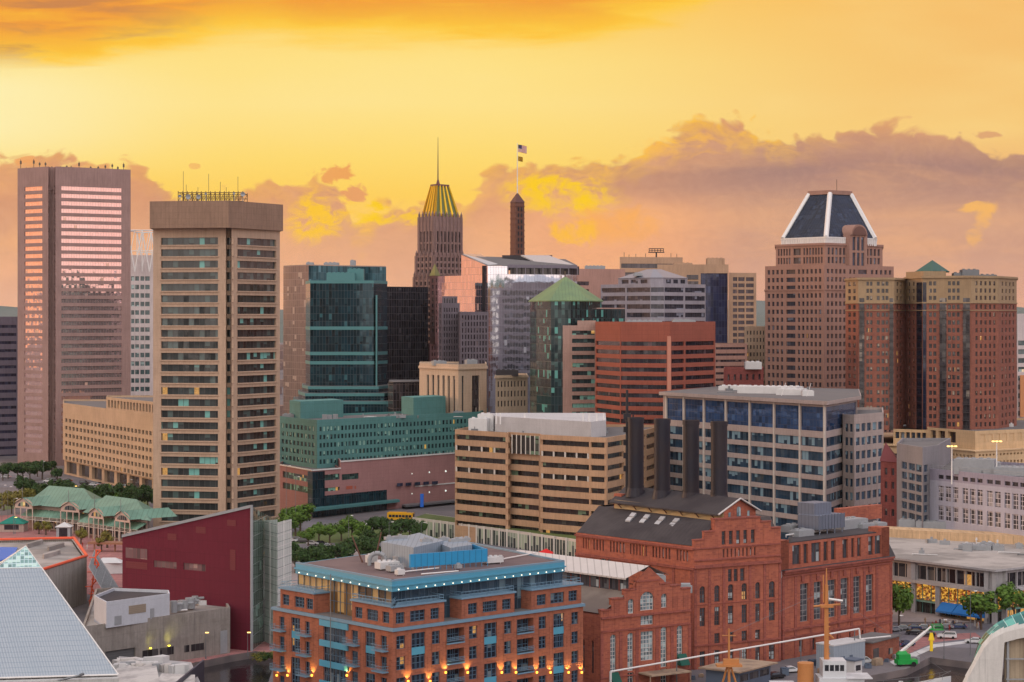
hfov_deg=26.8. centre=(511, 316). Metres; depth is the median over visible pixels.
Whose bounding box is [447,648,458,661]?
window
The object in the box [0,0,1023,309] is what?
sky
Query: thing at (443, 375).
window
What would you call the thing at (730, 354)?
office block
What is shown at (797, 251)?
window
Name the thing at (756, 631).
window
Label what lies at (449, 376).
window
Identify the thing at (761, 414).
tall window
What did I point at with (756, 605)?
window
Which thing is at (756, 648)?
window
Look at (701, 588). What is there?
window
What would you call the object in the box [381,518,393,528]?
street tree
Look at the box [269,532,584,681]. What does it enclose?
brick apartment block
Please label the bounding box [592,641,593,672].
window
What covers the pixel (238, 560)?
crimson wedge building
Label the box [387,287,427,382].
office tower
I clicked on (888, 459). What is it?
brick rowhouse
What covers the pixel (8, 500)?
young tree
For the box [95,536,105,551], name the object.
plaza tree
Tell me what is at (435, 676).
window
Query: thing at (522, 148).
flag
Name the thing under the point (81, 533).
plaza tree
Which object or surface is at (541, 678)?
window
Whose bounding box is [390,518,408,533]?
street tree
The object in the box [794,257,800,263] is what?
window
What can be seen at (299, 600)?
window
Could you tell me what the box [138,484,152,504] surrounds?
street tree
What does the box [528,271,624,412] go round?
glass tower
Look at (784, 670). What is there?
quay crate
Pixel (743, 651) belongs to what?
window
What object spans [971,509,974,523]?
window
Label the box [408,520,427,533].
street tree
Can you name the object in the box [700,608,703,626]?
window
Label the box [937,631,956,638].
parked car
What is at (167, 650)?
window
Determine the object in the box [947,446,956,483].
floodlight pole
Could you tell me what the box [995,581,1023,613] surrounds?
plaza tree
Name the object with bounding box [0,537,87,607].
concrete tank building
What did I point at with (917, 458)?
grey stair tower
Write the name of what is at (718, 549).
power station hall
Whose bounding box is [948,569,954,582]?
upper window
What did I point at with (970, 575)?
upper window
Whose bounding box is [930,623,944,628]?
parked car
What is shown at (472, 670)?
window
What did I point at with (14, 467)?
street tree
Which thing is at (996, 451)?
floodlight pole
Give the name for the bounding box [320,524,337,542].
street tree
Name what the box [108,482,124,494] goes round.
street tree
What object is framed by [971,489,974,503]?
window
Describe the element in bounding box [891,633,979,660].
crossing
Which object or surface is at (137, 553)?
window
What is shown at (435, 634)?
window
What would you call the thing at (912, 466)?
window
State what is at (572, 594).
window
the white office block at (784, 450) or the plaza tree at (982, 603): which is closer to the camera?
the plaza tree at (982, 603)
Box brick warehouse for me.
[724,361,763,385]
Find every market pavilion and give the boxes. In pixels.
[14,486,101,533]
[77,495,176,540]
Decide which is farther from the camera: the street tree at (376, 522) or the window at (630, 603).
the street tree at (376, 522)
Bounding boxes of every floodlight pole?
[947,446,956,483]
[992,441,1001,466]
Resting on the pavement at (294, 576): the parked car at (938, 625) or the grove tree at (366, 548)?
the grove tree at (366, 548)
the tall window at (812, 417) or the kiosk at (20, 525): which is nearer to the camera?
the tall window at (812, 417)
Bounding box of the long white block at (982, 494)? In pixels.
[930,457,1023,535]
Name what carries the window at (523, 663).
in the brick apartment block at (418, 607)
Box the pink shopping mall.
[280,452,454,517]
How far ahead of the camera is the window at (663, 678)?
464.55 m
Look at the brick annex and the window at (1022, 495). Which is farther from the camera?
the window at (1022, 495)
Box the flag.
[518,145,526,153]
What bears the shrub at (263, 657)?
on the ground at (80, 611)
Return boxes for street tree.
[0,465,9,480]
[1,462,11,478]
[9,463,25,474]
[13,474,28,489]
[17,461,32,478]
[22,463,38,480]
[23,479,39,488]
[30,482,46,494]
[34,460,51,479]
[38,478,53,492]
[47,461,56,476]
[49,481,69,486]
[50,468,62,478]
[55,478,72,485]
[75,483,88,489]
[92,483,109,497]
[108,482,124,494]
[108,492,119,496]
[118,491,130,497]
[120,483,142,494]
[128,486,150,501]
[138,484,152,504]
[148,490,152,503]
[275,513,298,528]
[278,506,301,517]
[289,503,315,530]
[292,511,306,535]
[297,527,315,545]
[311,522,322,540]
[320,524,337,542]
[328,518,351,540]
[344,514,358,533]
[351,529,361,535]
[352,521,370,530]
[359,528,377,537]
[365,516,378,529]
[372,516,392,530]
[377,528,395,540]
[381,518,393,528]
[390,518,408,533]
[405,517,418,534]
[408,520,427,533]
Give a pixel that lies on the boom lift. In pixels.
(903, 656)
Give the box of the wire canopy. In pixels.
[88,550,117,587]
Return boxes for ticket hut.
[101,558,121,573]
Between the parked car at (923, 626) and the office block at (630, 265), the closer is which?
the parked car at (923, 626)
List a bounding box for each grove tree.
[292,541,298,550]
[292,550,306,572]
[296,547,315,562]
[300,549,316,562]
[307,543,325,559]
[314,547,330,560]
[324,544,336,558]
[332,543,354,557]
[339,539,355,553]
[344,537,358,555]
[351,535,368,551]
[359,539,377,554]
[365,536,381,542]
[369,545,380,552]
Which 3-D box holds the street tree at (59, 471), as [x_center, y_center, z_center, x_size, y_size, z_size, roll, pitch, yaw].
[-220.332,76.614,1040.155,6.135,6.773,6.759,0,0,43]
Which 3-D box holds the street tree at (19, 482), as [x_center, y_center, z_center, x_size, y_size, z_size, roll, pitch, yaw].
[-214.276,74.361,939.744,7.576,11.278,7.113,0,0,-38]
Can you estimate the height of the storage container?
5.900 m
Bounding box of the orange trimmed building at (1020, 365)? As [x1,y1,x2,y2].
[1017,314,1023,417]
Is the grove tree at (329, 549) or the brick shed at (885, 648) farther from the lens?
the grove tree at (329, 549)
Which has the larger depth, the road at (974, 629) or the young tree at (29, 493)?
the young tree at (29, 493)
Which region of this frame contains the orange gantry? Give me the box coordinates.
[85,550,101,605]
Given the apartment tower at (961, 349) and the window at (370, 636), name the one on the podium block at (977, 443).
the apartment tower at (961, 349)
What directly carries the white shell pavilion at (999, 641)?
on the ground at (80, 611)
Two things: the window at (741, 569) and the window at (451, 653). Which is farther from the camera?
the window at (741, 569)
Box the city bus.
[387,511,414,519]
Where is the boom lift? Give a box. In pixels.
[894,624,943,666]
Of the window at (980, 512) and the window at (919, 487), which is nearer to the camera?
the window at (980, 512)
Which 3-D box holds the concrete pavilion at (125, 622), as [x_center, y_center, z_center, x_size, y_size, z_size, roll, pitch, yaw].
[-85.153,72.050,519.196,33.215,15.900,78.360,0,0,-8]
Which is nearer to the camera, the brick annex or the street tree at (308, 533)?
the brick annex
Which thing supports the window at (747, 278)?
in the office tower at (731, 305)
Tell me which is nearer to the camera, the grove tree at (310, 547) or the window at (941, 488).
the window at (941, 488)
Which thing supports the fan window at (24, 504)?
in the market pavilion at (54, 506)
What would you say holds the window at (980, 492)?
in the long white block at (982, 494)
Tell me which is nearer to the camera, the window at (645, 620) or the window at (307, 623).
the window at (307, 623)
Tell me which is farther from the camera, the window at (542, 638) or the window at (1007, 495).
the window at (1007, 495)
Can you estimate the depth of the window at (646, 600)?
462.06 m
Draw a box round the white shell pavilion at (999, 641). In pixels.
[963,611,1023,681]
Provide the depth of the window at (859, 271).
996.02 m
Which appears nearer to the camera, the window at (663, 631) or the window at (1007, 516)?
the window at (663, 631)
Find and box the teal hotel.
[280,395,487,468]
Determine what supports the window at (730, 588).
in the power station hall
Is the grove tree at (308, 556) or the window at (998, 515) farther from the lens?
the grove tree at (308, 556)
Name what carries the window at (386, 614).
in the brick apartment block at (418, 607)
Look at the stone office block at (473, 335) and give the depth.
1010.28 m
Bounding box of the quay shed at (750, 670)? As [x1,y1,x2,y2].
[698,658,777,681]
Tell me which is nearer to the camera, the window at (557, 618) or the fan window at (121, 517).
the window at (557, 618)
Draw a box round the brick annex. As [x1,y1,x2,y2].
[781,501,895,659]
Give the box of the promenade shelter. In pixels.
[88,541,121,551]
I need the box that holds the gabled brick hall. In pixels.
[516,550,691,681]
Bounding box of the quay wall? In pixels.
[192,651,1003,681]
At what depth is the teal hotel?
909.31 m
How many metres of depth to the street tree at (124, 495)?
879.35 m
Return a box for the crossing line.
[890,641,971,665]
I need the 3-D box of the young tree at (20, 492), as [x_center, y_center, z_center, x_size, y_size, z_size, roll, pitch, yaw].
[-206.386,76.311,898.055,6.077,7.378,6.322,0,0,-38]
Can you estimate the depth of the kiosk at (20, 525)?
796.50 m
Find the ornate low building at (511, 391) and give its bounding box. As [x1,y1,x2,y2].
[494,369,528,412]
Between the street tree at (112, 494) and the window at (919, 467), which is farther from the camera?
the street tree at (112, 494)
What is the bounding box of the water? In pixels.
[204,658,1003,681]
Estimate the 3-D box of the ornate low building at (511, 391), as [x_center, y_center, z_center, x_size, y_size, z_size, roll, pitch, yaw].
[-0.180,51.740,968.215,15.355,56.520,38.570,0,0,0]
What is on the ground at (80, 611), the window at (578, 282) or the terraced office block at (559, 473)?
the terraced office block at (559, 473)
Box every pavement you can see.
[292,548,358,584]
[892,608,983,621]
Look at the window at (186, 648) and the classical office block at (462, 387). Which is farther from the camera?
the classical office block at (462, 387)
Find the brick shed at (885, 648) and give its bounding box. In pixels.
[849,632,900,662]
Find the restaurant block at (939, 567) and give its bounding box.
[887,518,1023,624]
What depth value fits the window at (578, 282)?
1263.24 m
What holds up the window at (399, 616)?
in the brick apartment block at (418, 607)
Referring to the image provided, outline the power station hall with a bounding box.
[574,390,781,669]
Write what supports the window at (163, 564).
in the crimson wedge building at (238, 560)
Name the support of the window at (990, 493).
in the long white block at (982, 494)
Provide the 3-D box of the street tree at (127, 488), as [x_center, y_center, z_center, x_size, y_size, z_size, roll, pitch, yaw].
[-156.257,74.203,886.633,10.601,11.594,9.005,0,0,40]
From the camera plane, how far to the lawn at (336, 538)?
776.79 m
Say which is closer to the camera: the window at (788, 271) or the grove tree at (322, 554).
the grove tree at (322, 554)
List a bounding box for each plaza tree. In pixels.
[33,521,43,533]
[42,521,51,534]
[74,528,87,543]
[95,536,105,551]
[100,530,114,547]
[892,583,913,624]
[958,591,998,629]
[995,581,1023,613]
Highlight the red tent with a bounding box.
[540,549,553,553]
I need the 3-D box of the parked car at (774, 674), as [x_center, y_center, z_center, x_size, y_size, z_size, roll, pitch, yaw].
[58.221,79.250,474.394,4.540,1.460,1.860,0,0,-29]
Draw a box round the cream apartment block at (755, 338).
[745,326,764,385]
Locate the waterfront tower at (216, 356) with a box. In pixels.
[150,171,282,526]
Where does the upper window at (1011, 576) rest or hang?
in the restaurant block at (939, 567)
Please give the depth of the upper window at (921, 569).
578.99 m
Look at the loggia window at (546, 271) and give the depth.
1075.64 m
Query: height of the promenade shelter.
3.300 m
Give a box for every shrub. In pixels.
[249,653,262,661]
[254,652,268,660]
[264,652,272,658]
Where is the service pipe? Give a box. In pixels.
[609,628,890,681]
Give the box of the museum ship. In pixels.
[716,568,950,681]
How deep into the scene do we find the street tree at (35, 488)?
921.47 m
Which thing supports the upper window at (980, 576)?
in the restaurant block at (939, 567)
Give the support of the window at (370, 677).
in the brick apartment block at (418, 607)
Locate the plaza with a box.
[0,515,121,593]
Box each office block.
[0,317,17,455]
[63,395,152,488]
[388,380,418,411]
[418,359,487,412]
[438,254,578,412]
[438,296,459,361]
[455,412,653,542]
[459,312,488,411]
[577,265,624,298]
[601,269,705,321]
[620,248,682,275]
[659,383,860,539]
[715,343,746,385]
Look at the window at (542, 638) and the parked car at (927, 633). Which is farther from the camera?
the parked car at (927, 633)
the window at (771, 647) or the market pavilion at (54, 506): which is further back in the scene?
the market pavilion at (54, 506)
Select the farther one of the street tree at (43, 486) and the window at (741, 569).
the street tree at (43, 486)
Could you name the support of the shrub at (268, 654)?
on the ground at (80, 611)
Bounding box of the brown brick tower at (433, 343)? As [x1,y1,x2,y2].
[428,264,439,361]
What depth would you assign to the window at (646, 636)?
462.06 m
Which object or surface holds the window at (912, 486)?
in the grey stair tower at (917, 458)
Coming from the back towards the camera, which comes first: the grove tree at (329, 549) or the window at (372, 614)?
the grove tree at (329, 549)
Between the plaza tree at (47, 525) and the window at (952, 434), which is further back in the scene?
the window at (952, 434)
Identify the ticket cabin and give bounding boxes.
[844,657,863,672]
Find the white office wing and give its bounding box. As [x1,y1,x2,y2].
[843,407,883,520]
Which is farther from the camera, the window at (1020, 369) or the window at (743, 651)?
the window at (1020, 369)
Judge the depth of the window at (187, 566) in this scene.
523.08 m
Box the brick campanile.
[510,143,524,254]
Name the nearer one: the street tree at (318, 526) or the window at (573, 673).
the window at (573, 673)
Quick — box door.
[220,630,226,653]
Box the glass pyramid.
[0,545,118,681]
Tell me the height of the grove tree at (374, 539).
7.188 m
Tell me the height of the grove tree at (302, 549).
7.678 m
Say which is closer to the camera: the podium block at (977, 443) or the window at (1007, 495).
the window at (1007, 495)
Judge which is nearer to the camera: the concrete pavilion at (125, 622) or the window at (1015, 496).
the concrete pavilion at (125, 622)
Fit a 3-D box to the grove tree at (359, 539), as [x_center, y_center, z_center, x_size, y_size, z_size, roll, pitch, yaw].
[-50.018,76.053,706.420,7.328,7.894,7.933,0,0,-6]
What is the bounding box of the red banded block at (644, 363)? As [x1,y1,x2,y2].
[595,319,714,424]
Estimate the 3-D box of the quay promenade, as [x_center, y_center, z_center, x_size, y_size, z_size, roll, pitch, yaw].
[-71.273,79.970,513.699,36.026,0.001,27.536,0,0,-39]
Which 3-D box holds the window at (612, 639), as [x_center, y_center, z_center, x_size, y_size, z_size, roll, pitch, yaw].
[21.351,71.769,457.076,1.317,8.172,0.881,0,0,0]
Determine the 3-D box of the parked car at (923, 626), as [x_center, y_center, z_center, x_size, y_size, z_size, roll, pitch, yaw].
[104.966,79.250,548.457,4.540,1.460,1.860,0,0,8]
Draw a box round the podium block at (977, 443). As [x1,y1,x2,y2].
[884,418,1023,462]
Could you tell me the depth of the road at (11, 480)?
1028.38 m
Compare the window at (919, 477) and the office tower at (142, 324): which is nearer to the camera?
the window at (919, 477)
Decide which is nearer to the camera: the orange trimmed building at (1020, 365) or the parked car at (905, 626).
the parked car at (905, 626)
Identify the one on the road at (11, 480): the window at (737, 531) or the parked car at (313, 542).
the parked car at (313, 542)
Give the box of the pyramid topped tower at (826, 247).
[764,179,893,432]
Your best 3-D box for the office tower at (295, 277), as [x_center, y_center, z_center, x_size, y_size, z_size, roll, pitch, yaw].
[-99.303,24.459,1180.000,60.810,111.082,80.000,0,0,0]
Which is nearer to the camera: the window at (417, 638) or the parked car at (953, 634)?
the window at (417, 638)
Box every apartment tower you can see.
[844,278,905,429]
[904,260,1017,429]
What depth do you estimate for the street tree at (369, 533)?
738.86 m
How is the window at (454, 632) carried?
in the brick apartment block at (418, 607)
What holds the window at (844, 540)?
in the brick annex
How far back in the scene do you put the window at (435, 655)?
404.79 m
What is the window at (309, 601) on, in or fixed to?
in the brick apartment block at (418, 607)
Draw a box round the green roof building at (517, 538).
[412,514,575,556]
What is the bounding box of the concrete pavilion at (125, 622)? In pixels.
[83,587,229,663]
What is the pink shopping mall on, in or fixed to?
on the ground at (80, 611)
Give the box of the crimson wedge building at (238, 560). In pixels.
[122,505,291,650]
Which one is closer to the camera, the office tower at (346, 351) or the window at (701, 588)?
the window at (701, 588)
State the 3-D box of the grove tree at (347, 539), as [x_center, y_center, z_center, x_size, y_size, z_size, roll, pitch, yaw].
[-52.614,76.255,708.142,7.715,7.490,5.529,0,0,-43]
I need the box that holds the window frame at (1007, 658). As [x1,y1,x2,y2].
[1005,641,1023,681]
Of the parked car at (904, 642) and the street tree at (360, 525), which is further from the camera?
the street tree at (360, 525)
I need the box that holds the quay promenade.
[181,642,271,662]
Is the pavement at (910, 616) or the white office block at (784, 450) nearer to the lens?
the pavement at (910, 616)
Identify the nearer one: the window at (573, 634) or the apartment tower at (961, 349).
the window at (573, 634)
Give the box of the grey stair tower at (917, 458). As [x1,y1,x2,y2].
[897,438,950,527]
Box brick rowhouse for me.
[880,442,896,526]
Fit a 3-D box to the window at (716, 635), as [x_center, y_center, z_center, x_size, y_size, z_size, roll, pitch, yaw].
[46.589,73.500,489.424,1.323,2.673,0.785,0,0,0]
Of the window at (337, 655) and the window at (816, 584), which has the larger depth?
the window at (816, 584)
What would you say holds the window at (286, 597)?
in the brick apartment block at (418, 607)
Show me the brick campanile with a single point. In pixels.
(517, 224)
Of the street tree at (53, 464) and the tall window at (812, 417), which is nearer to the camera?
the tall window at (812, 417)
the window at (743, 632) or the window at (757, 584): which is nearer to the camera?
the window at (743, 632)
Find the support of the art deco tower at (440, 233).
on the ground at (80, 611)
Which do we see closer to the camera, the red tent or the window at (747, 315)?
the red tent
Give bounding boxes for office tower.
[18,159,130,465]
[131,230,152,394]
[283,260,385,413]
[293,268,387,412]
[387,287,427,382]
[657,258,755,342]
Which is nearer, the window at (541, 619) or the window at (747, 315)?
the window at (541, 619)
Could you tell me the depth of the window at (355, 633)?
406.48 m
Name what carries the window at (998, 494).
in the long white block at (982, 494)
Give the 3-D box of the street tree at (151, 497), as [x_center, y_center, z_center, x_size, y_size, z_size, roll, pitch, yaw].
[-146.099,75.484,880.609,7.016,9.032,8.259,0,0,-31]
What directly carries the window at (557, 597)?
in the brick apartment block at (418, 607)
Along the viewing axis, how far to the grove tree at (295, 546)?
680.18 m
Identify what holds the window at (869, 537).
in the brick annex
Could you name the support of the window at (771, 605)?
in the power station hall
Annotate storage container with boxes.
[816,637,865,668]
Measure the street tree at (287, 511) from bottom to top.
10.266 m
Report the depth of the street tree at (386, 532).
742.38 m
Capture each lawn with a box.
[0,495,148,510]
[293,529,438,543]
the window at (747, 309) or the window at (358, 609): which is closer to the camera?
the window at (358, 609)
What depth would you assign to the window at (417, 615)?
402.28 m
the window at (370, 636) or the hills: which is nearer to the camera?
the window at (370, 636)
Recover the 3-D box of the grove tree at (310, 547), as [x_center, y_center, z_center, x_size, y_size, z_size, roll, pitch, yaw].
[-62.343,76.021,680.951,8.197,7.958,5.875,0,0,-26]
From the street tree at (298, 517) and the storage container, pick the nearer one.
the storage container
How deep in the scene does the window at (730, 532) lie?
491.38 m
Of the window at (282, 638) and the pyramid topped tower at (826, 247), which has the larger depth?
the pyramid topped tower at (826, 247)
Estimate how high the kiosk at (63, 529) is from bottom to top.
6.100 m
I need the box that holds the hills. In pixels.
[0,300,1023,342]
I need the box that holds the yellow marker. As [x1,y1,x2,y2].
[928,633,933,650]
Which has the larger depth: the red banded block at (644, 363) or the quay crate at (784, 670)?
the red banded block at (644, 363)
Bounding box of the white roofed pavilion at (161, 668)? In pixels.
[112,654,203,681]
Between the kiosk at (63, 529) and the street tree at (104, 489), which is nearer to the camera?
the kiosk at (63, 529)
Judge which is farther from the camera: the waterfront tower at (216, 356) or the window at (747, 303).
the window at (747, 303)
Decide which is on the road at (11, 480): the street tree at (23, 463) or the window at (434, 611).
the street tree at (23, 463)
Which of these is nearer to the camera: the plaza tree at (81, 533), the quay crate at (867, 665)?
the quay crate at (867, 665)
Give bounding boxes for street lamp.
[13,498,17,533]
[295,476,299,514]
[970,590,976,654]
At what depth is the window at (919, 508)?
653.53 m
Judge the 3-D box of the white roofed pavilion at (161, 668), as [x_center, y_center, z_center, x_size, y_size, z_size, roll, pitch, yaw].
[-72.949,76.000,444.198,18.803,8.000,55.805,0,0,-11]
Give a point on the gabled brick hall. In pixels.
(645, 620)
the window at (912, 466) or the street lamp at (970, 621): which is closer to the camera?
the street lamp at (970, 621)
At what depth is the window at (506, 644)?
417.69 m
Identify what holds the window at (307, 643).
in the brick apartment block at (418, 607)
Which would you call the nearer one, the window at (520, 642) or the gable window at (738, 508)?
the window at (520, 642)
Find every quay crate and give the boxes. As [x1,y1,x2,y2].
[780,667,789,674]
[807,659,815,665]
[864,663,871,667]
[871,657,882,665]
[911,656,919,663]
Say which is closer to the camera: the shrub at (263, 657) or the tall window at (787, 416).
the shrub at (263, 657)
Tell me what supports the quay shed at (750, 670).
on the ground at (80, 611)
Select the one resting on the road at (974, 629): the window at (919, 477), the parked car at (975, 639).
the parked car at (975, 639)
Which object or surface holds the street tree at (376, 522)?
on the lawn at (336, 538)
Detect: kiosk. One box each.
[0,516,28,531]
[56,522,73,536]
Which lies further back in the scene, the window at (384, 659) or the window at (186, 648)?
the window at (186, 648)
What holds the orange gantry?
on the ground at (80, 611)
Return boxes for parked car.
[79,480,89,483]
[298,538,310,542]
[306,540,318,544]
[770,671,785,678]
[784,665,797,671]
[865,656,870,662]
[892,625,902,631]
[898,624,910,629]
[899,640,915,646]
[905,628,922,634]
[908,624,921,628]
[917,630,935,635]
[919,623,927,628]
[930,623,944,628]
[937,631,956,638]
[938,623,953,629]
[951,623,966,628]
[964,637,980,642]
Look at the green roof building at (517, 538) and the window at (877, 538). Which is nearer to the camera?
the window at (877, 538)
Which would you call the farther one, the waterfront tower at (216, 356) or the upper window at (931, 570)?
the waterfront tower at (216, 356)
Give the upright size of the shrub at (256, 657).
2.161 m
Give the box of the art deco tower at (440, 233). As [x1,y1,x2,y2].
[413,163,463,342]
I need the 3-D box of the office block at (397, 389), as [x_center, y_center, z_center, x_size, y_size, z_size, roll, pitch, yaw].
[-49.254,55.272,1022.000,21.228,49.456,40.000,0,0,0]
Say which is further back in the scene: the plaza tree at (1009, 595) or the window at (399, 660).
the plaza tree at (1009, 595)
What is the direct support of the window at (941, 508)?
in the long white block at (982, 494)
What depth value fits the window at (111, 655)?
486.37 m
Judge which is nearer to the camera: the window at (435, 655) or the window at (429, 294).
the window at (435, 655)
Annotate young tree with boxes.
[0,490,12,510]
[1,492,20,513]
[13,491,25,498]
[18,488,35,497]
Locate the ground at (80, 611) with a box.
[0,343,1003,681]
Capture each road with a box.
[0,472,535,551]
[862,623,993,666]
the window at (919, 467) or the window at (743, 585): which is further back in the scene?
the window at (919, 467)
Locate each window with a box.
[18,502,28,506]
[64,506,75,510]
[91,512,100,516]
[105,648,133,663]
[117,515,126,520]
[126,547,146,558]
[142,649,157,657]
[154,560,176,568]
[160,646,173,654]
[184,563,205,570]
[184,645,188,651]
[191,643,203,650]
[281,617,283,629]
[281,636,283,649]
[281,656,283,668]
[284,594,288,604]
[292,617,299,651]
[292,657,299,681]
[296,596,303,607]
[306,621,309,634]
[306,641,309,654]
[306,661,309,674]
[307,598,312,609]
[325,626,345,642]
[325,647,345,663]
[325,667,345,681]
[353,630,357,643]
[353,651,357,664]
[353,671,357,681]
[356,607,361,617]
[366,631,374,667]
[366,673,374,681]
[368,609,377,620]
[382,636,386,649]
[382,657,386,670]
[384,612,388,622]
[396,612,403,623]
[396,635,403,648]
[396,656,403,669]
[396,677,403,681]
[410,609,423,621]
[412,632,423,668]
[412,673,423,681]
[429,294,429,340]
[431,608,437,618]
[432,631,438,643]
[432,651,438,664]
[432,672,438,681]
[443,375,444,395]
[447,628,458,641]
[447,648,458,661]
[447,669,458,681]
[449,376,449,411]
[454,376,454,410]
[462,376,462,410]
[468,603,475,613]
[469,626,475,638]
[469,646,475,658]
[469,666,475,679]
[472,375,478,411]
[483,600,495,611]
[484,622,495,658]
[484,662,495,677]
[502,599,509,609]
[504,621,509,633]
[504,641,509,653]
[504,661,509,673]
[510,266,578,274]
[517,618,527,631]
[517,638,527,651]
[517,658,527,670]
[517,678,527,681]
[537,594,544,604]
[539,616,544,628]
[539,636,544,648]
[539,656,544,667]
[539,675,544,681]
[551,592,562,603]
[553,613,562,647]
[553,652,562,681]
[569,590,575,600]
[571,612,576,623]
[571,631,576,643]
[571,651,576,662]
[571,670,576,681]
[577,281,588,284]
[583,639,584,671]
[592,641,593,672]
[610,635,614,672]
[628,599,632,613]
[628,633,631,670]
[640,592,652,610]
[641,615,651,624]
[641,631,651,660]
[661,594,665,607]
[661,627,665,666]
[661,669,665,681]
[667,398,682,420]
[677,626,681,653]
[685,399,702,421]
[700,586,703,602]
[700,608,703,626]
[700,651,703,665]
[705,400,724,422]
[714,585,718,601]
[714,607,718,624]
[714,633,718,642]
[714,650,718,662]
[722,531,724,544]
[727,401,747,425]
[728,569,730,581]
[728,584,732,600]
[728,606,732,623]
[729,531,731,543]
[734,569,736,580]
[736,530,738,543]
[737,506,740,516]
[740,568,743,580]
[742,583,745,599]
[742,604,745,622]
[742,631,745,640]
[742,647,745,658]
[743,530,746,542]
[746,277,753,280]
[746,296,753,299]
[746,302,753,305]
[746,308,753,311]
[746,314,753,317]
[751,403,772,427]
[751,529,753,542]
[755,582,758,598]
[755,603,758,621]
[755,629,758,638]
[755,647,758,659]
[769,581,773,597]
[769,602,773,620]
[769,645,773,659]
[776,404,798,429]
[787,270,794,273]
[787,278,794,281]
[792,545,798,564]
[794,248,800,254]
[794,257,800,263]
[800,583,806,621]
[802,406,822,430]
[804,544,806,562]
[811,542,818,561]
[814,581,819,619]
[824,541,826,560]
[826,402,855,430]
[828,579,833,616]
[831,541,833,559]
[841,578,846,614]
[843,539,845,557]
[851,538,852,556]
[853,576,858,612]
[857,538,859,555]
[858,270,865,273]
[866,574,871,610]
[868,536,871,554]
[875,535,879,553]
[895,562,906,576]
[910,463,914,470]
[910,473,914,480]
[910,483,914,490]
[910,493,914,500]
[910,503,914,510]
[917,464,921,471]
[917,474,921,481]
[917,484,921,491]
[917,495,921,501]
[917,505,921,512]
[918,565,925,579]
[928,566,935,580]
[938,568,945,581]
[939,486,943,500]
[939,505,943,520]
[946,486,950,501]
[946,506,950,520]
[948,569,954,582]
[950,432,955,442]
[954,487,957,501]
[954,507,957,521]
[957,570,964,584]
[963,488,967,502]
[963,508,967,523]
[967,571,974,585]
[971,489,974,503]
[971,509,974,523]
[977,572,983,586]
[978,490,982,504]
[978,510,982,524]
[988,491,992,505]
[988,511,992,526]
[996,492,1000,506]
[996,512,1000,527]
[1005,493,1009,507]
[1005,513,1009,528]
[1008,572,1014,585]
[1013,493,1017,508]
[1013,514,1017,529]
[1018,349,1023,353]
[1018,358,1023,362]
[1018,367,1023,371]
[1018,571,1023,585]
[1021,494,1023,509]
[1021,515,1023,530]
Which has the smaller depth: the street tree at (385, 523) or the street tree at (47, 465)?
the street tree at (385, 523)
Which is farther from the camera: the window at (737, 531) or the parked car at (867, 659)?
the parked car at (867, 659)

